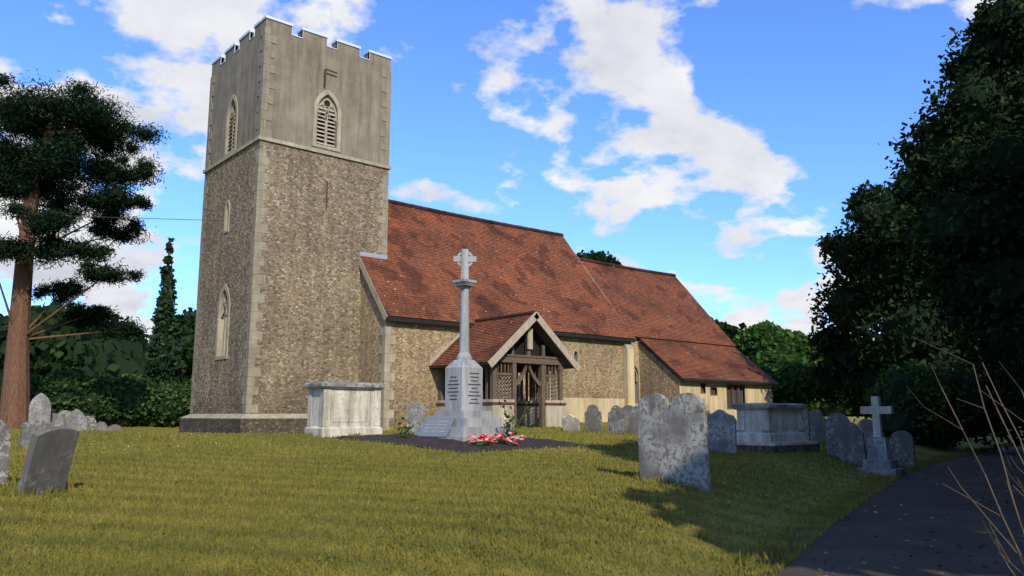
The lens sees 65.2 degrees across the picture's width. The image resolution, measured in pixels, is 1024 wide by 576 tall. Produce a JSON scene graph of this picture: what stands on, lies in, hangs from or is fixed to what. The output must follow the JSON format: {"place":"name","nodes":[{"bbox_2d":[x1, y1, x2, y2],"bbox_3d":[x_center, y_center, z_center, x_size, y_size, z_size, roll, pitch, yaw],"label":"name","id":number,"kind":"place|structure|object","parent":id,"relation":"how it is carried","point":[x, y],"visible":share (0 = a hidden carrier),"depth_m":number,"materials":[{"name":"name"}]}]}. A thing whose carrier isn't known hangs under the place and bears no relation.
{"place":"outdoors","nodes":[
{"label":"outdoors","id":0,"kind":"place"},
{"bbox_2d":[179,15,391,433],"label":"church tower","id":1,"kind":"structure","parent":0,"point":[252,423],"depth_m":29.40,"materials":[{"name":"beige stone"}]},
{"bbox_2d":[190,140,388,413],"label":"church tower","id":2,"kind":"structure","parent":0,"point":[308,326],"depth_m":29.56,"materials":[{"name":"beige stone"}]},
{"bbox_2d":[0,213,223,220],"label":"overhead wire","id":3,"kind":"object","parent":2,"relation":"attached to","point":[137,218],"visible":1,"depth_m":29.84,"materials":[{"name":"grey metal"}]},
{"bbox_2d":[208,29,390,165],"bbox_3d":[-8.772,-6.912,32.850,5.370,4.270,5.370,8,-12,-40],"label":"tower upper stage","id":4,"kind":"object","parent":2,"relation":"on","point":[354,84],"visible":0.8,"depth_m":30.91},
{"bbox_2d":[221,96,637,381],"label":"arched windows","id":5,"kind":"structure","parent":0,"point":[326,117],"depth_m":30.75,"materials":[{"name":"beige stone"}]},
{"bbox_2d":[0,0,1018,342],"label":"sky","id":6,"kind":"structure","parent":0,"point":[712,145],"materials":[{"name":"blue"}]},
{"bbox_2d":[0,417,1023,575],"bbox_3d":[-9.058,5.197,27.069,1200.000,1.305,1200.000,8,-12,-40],"label":"lawn","id":7,"kind":"structure","parent":0,"point":[143,500],"depth_m":8.92,"materials":[{"name":"green plant"}]},
{"bbox_2d":[0,420,10,483],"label":"headstone","id":8,"kind":"object","parent":7,"relation":"on","point":[5,437],"visible":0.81,"depth_m":8.77,"materials":[{"name":"grey stone"}]},
{"bbox_2d":[19,420,54,448],"bbox_3d":[-8.317,2.647,14.008,0.090,0.650,0.500,-9,-13,44],"label":"headstone","id":9,"kind":"object","parent":7,"relation":"on","point":[28,428],"visible":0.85,"depth_m":13.90,"materials":[{"name":"grey stone"}]},
{"bbox_2d":[28,393,50,421],"bbox_3d":[-13.636,3.678,23.088,0.551,1.302,0.228,8,-12,-40],"label":"headstone","id":10,"kind":"object","parent":7,"relation":"on","point":[40,406],"visible":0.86,"depth_m":23.11,"materials":[{"name":"grey stone"}]},
{"bbox_2d":[17,426,79,495],"bbox_3d":[-4.873,1.897,8.387,0.376,0.886,0.533,-4,-10,23],"label":"leaning headstone","id":11,"kind":"object","parent":7,"relation":"on","point":[49,458],"visible":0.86,"depth_m":8.32,"materials":[{"name":"grey stone"}]},
{"bbox_2d":[50,413,62,425],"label":"headstone","id":12,"kind":"object","parent":7,"relation":"on","point":[56,419],"visible":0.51,"depth_m":23.64,"materials":[{"name":"grey stone"}]},
{"bbox_2d":[58,410,70,425],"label":"headstone","id":13,"kind":"object","parent":7,"relation":"on","point":[64,414],"visible":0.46,"depth_m":24.13,"materials":[{"name":"grey stone"}]},
{"bbox_2d":[64,409,86,430],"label":"headstone","id":14,"kind":"object","parent":7,"relation":"on","point":[76,419],"visible":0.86,"depth_m":23.46,"materials":[{"name":"grey stone"}]},
{"bbox_2d":[0,68,170,428],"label":"scots pine","id":15,"kind":"object","parent":7,"relation":"on","point":[47,164],"visible":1,"depth_m":30.79,"materials":[{"name":"green plant"}]},
{"bbox_2d":[85,416,95,429],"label":"headstone","id":16,"kind":"object","parent":7,"relation":"on","point":[91,422],"visible":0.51,"depth_m":25.36,"materials":[{"name":"grey stone"}]},
{"bbox_2d":[0,366,191,427],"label":"hedge","id":17,"kind":"object","parent":7,"relation":"on","point":[129,400],"visible":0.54,"depth_m":34.94,"materials":[{"name":"green plant"}]},
{"bbox_2d":[96,422,109,430],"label":"headstone","id":18,"kind":"object","parent":7,"relation":"on","point":[101,426],"visible":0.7,"depth_m":26.34,"materials":[{"name":"grey stone"}]},
{"bbox_2d":[108,424,121,431],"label":"headstone","id":19,"kind":"object","parent":7,"relation":"on","point":[115,427],"visible":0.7,"depth_m":27.43,"materials":[{"name":"grey stone"}]},
{"bbox_2d":[143,237,185,385],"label":"weeping conifer","id":20,"kind":"object","parent":7,"relation":"on","point":[164,362],"visible":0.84,"depth_m":54.83,"materials":[{"name":"green plant"}]},
{"bbox_2d":[177,307,195,376],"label":"tree","id":21,"kind":"object","parent":7,"relation":"on","point":[186,319],"visible":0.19,"depth_m":68.92,"materials":[{"name":"green plant"}]},
{"bbox_2d":[303,381,386,437],"bbox_3d":[-4.357,3.203,20.796,1.860,1.470,1.060,8,-12,-40],"label":"chest tomb","id":22,"kind":"object","parent":7,"relation":"on","point":[341,408],"visible":0.98,"depth_m":20.41,"materials":[{"name":"stone"}]},
{"bbox_2d":[394,417,413,437],"bbox_3d":[-2.530,3.299,18.786,0.386,0.556,0.429,-4,-10,24],"label":"rose bush","id":23,"kind":"object","parent":7,"relation":"on","point":[404,430],"visible":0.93,"depth_m":18.77,"materials":[{"name":"green plant"}]},
{"bbox_2d":[407,402,424,431],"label":"headstone","id":24,"kind":"object","parent":7,"relation":"on","point":[416,415],"visible":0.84,"depth_m":26.74,"materials":[{"name":"grey stone"}]},
{"bbox_2d":[0,299,878,416],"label":"distant tree line","id":25,"kind":"object","parent":7,"relation":"on","point":[89,354],"visible":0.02,"depth_m":148.19,"materials":[{"name":"green plant"}]},
{"bbox_2d":[328,433,598,452],"bbox_3d":[-1.192,3.735,19.595,4.800,0.316,4.800,-8,-12,41],"label":"mulch bed","id":26,"kind":"object","parent":7,"relation":"on","point":[442,444],"visible":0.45,"depth_m":18.11,"materials":[{"name":"brown soil"}]},
{"bbox_2d":[415,249,519,441],"bbox_3d":[-1.198,1.377,19.962,1.960,4.780,1.980,-8,-12,41],"label":"war memorial","id":27,"kind":"object","parent":26,"relation":"on","point":[463,416],"visible":0.98,"depth_m":19.49,"materials":[{"name":"stone"}]},
{"bbox_2d":[358,273,623,427],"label":"church wall","id":28,"kind":"structure","parent":7,"relation":"on","point":[416,348],"depth_m":30.20,"materials":[{"name":"beige stone"}]},
{"bbox_2d":[359,199,778,402],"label":"church roofs","id":29,"kind":"structure","parent":28,"relation":"on","point":[556,283],"depth_m":37.23,"materials":[{"name":"red tile"}]},
{"bbox_2d":[467,432,524,447],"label":"poppy wreaths","id":30,"kind":"object","parent":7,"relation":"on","point":[482,439],"visible":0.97,"depth_m":17.77,"materials":[{"name":"red plastic"}]},
{"bbox_2d":[429,310,580,428],"bbox_3d":[-0.768,3.633,30.525,4.507,5.110,5.110,8,-12,-40],"label":"church porch","id":31,"kind":"object","parent":7,"relation":"on","point":[523,344],"visible":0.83,"depth_m":29.43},
{"bbox_2d":[500,398,529,437],"bbox_3d":[-0.018,3.152,19.073,0.856,1.061,0.639,8,-12,-40],"label":"rose bush","id":32,"kind":"object","parent":7,"relation":"on","point":[523,416],"visible":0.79,"depth_m":19.04,"materials":[{"name":"green plant"}]},
{"bbox_2d":[561,414,579,431],"bbox_3d":[2.020,4.698,27.388,0.600,0.772,0.374,-4,-10,24],"label":"gravestone","id":33,"kind":"object","parent":7,"relation":"on","point":[570,422],"visible":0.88,"depth_m":27.33,"materials":[{"name":"stone"}]},
{"bbox_2d":[584,404,602,432],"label":"headstone","id":34,"kind":"object","parent":7,"relation":"on","point":[593,418],"visible":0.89,"depth_m":26.94,"materials":[{"name":"grey stone"}]},
{"bbox_2d":[576,250,621,264],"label":"tree","id":35,"kind":"object","parent":7,"relation":"on","point":[598,256],"visible":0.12,"depth_m":58.99,"materials":[{"name":"green plant"}]},
{"bbox_2d":[607,405,624,432],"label":"headstone","id":36,"kind":"object","parent":7,"relation":"on","point":[616,419],"visible":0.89,"depth_m":26.39,"materials":[{"name":"grey stone"}]},
{"bbox_2d":[622,405,632,431],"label":"headstone","id":37,"kind":"object","parent":7,"relation":"on","point":[626,409],"visible":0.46,"depth_m":27.84,"materials":[{"name":"grey stone"}]},
{"bbox_2d":[629,406,637,433],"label":"headstone","id":38,"kind":"object","parent":7,"relation":"on","point":[633,426],"visible":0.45,"depth_m":26.59,"materials":[{"name":"grey stone"}]},
{"bbox_2d":[631,338,640,403],"bbox_3d":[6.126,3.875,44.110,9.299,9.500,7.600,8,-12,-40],"label":"buttress","id":39,"kind":"structure","parent":7,"relation":"on","point":[635,344],"depth_m":39.04,"materials":[{"name":"beige stone"}]},
{"bbox_2d":[637,393,710,494],"bbox_3d":[2.450,2.373,12.216,1.120,1.529,0.163,-7,-11,38],"label":"gravestone","id":40,"kind":"object","parent":7,"relation":"on","point":[673,440],"visible":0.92,"depth_m":12.14,"materials":[{"name":"grey stone"}]},
{"bbox_2d":[707,409,736,454],"bbox_3d":[4.969,3.502,19.079,0.780,1.202,0.132,-7,-12,39],"label":"headstone","id":41,"kind":"object","parent":7,"relation":"on","point":[722,430],"visible":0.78,"depth_m":19.02,"materials":[{"name":"grey stone"}]},
{"bbox_2d":[731,403,819,453],"bbox_3d":[6.828,3.712,21.118,2.390,1.320,1.490,9,-12,-43],"label":"chest tomb","id":42,"kind":"object","parent":7,"relation":"on","point":[779,428],"visible":0.91,"depth_m":20.56,"materials":[{"name":"stone"}]},
{"bbox_2d":[733,319,823,365],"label":"tree","id":43,"kind":"object","parent":7,"relation":"on","point":[749,342],"visible":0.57,"depth_m":64.12,"materials":[{"name":"green plant"}]},
{"bbox_2d":[755,360,817,407],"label":"shrubs","id":44,"kind":"object","parent":7,"relation":"on","point":[788,378],"visible":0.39,"depth_m":43.65,"materials":[{"name":"green plant"}]},
{"bbox_2d":[752,350,824,409],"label":"shrubs","id":45,"kind":"object","parent":7,"relation":"on","point":[773,359],"visible":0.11,"depth_m":53.07,"materials":[{"name":"green plant"}]},
{"bbox_2d":[802,408,810,440],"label":"headstone","id":46,"kind":"object","parent":7,"relation":"on","point":[805,416],"visible":0.19,"depth_m":23.97,"materials":[{"name":"grey stone"}]},
{"bbox_2d":[809,410,825,442],"bbox_3d":[9.484,4.380,24.884,0.140,1.182,0.623,8,-12,-40],"label":"headstone","id":47,"kind":"object","parent":7,"relation":"on","point":[817,426],"visible":0.73,"depth_m":24.82,"materials":[{"name":"grey stone"}]},
{"bbox_2d":[826,413,849,457],"bbox_3d":[8.389,3.886,20.546,0.600,1.332,0.136,-8,-12,41],"label":"headstone","id":48,"kind":"object","parent":7,"relation":"on","point":[835,422],"visible":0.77,"depth_m":20.60,"materials":[{"name":"grey stone"}]},
{"bbox_2d":[836,422,866,467],"bbox_3d":[8.464,3.972,19.919,0.134,1.268,0.709,8,-12,-43],"label":"headstone","id":49,"kind":"object","parent":7,"relation":"on","point":[851,442],"visible":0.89,"depth_m":19.90,"materials":[{"name":"grey stone"}]},
{"bbox_2d":[857,419,873,449],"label":"headstone","id":50,"kind":"object","parent":7,"relation":"on","point":[865,426],"visible":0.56,"depth_m":23.42,"materials":[{"name":"grey stone"}]},
{"bbox_2d":[857,396,904,475],"bbox_3d":[8.828,3.581,19.281,0.900,1.920,0.600,-9,-13,44],"label":"grave cross","id":51,"kind":"object","parent":7,"relation":"on","point":[881,460],"visible":0.89,"depth_m":19.15,"materials":[{"name":"stone"}]},
{"bbox_2d":[890,431,915,468],"bbox_3d":[10.368,4.366,21.223,0.093,1.150,0.600,8,-12,-40],"label":"headstone","id":52,"kind":"object","parent":7,"relation":"on","point":[902,445],"visible":0.85,"depth_m":21.18,"materials":[{"name":"grey stone"}]},
{"bbox_2d":[801,179,1023,452],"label":"yew","id":53,"kind":"object","parent":7,"relation":"on","point":[863,300],"visible":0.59,"depth_m":35.84,"materials":[{"name":"green plant"}]},
{"bbox_2d":[862,359,980,448],"bbox_3d":[14.827,4.328,29.182,4.006,3.483,3.919,8,-12,-40],"label":"bush","id":54,"kind":"object","parent":7,"relation":"on","point":[916,420],"visible":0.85,"depth_m":28.02,"materials":[{"name":"green plant"}]},
{"bbox_2d":[878,0,1023,410],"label":"yew","id":55,"kind":"object","parent":7,"relation":"on","point":[961,176],"visible":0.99,"depth_m":22.45,"materials":[{"name":"green plant"}]},
{"bbox_2d":[378,317,772,430],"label":"church wall","id":56,"kind":"structure","parent":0,"point":[656,374],"depth_m":36.95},
{"bbox_2d":[685,381,767,419],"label":"wall","id":57,"kind":"structure","parent":0,"point":[756,393],"depth_m":39.23,"materials":[{"name":"beige paint"}]},
{"bbox_2d":[700,383,745,408],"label":"windows","id":58,"kind":"structure","parent":57,"relation":"in","point":[734,394],"depth_m":39.87,"materials":[{"name":"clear glass"}]},
{"bbox_2d":[752,444,1023,575],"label":"churchyard path","id":59,"kind":"structure","parent":0,"point":[925,521],"depth_m":10.57,"materials":[{"name":"grey asphalt"}]},
{"bbox_2d":[908,336,1023,575],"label":"bare branches","id":60,"kind":"object","parent":59,"relation":"on","point":[1017,551],"visible":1,"depth_m":3.35,"materials":[{"name":"brown"}]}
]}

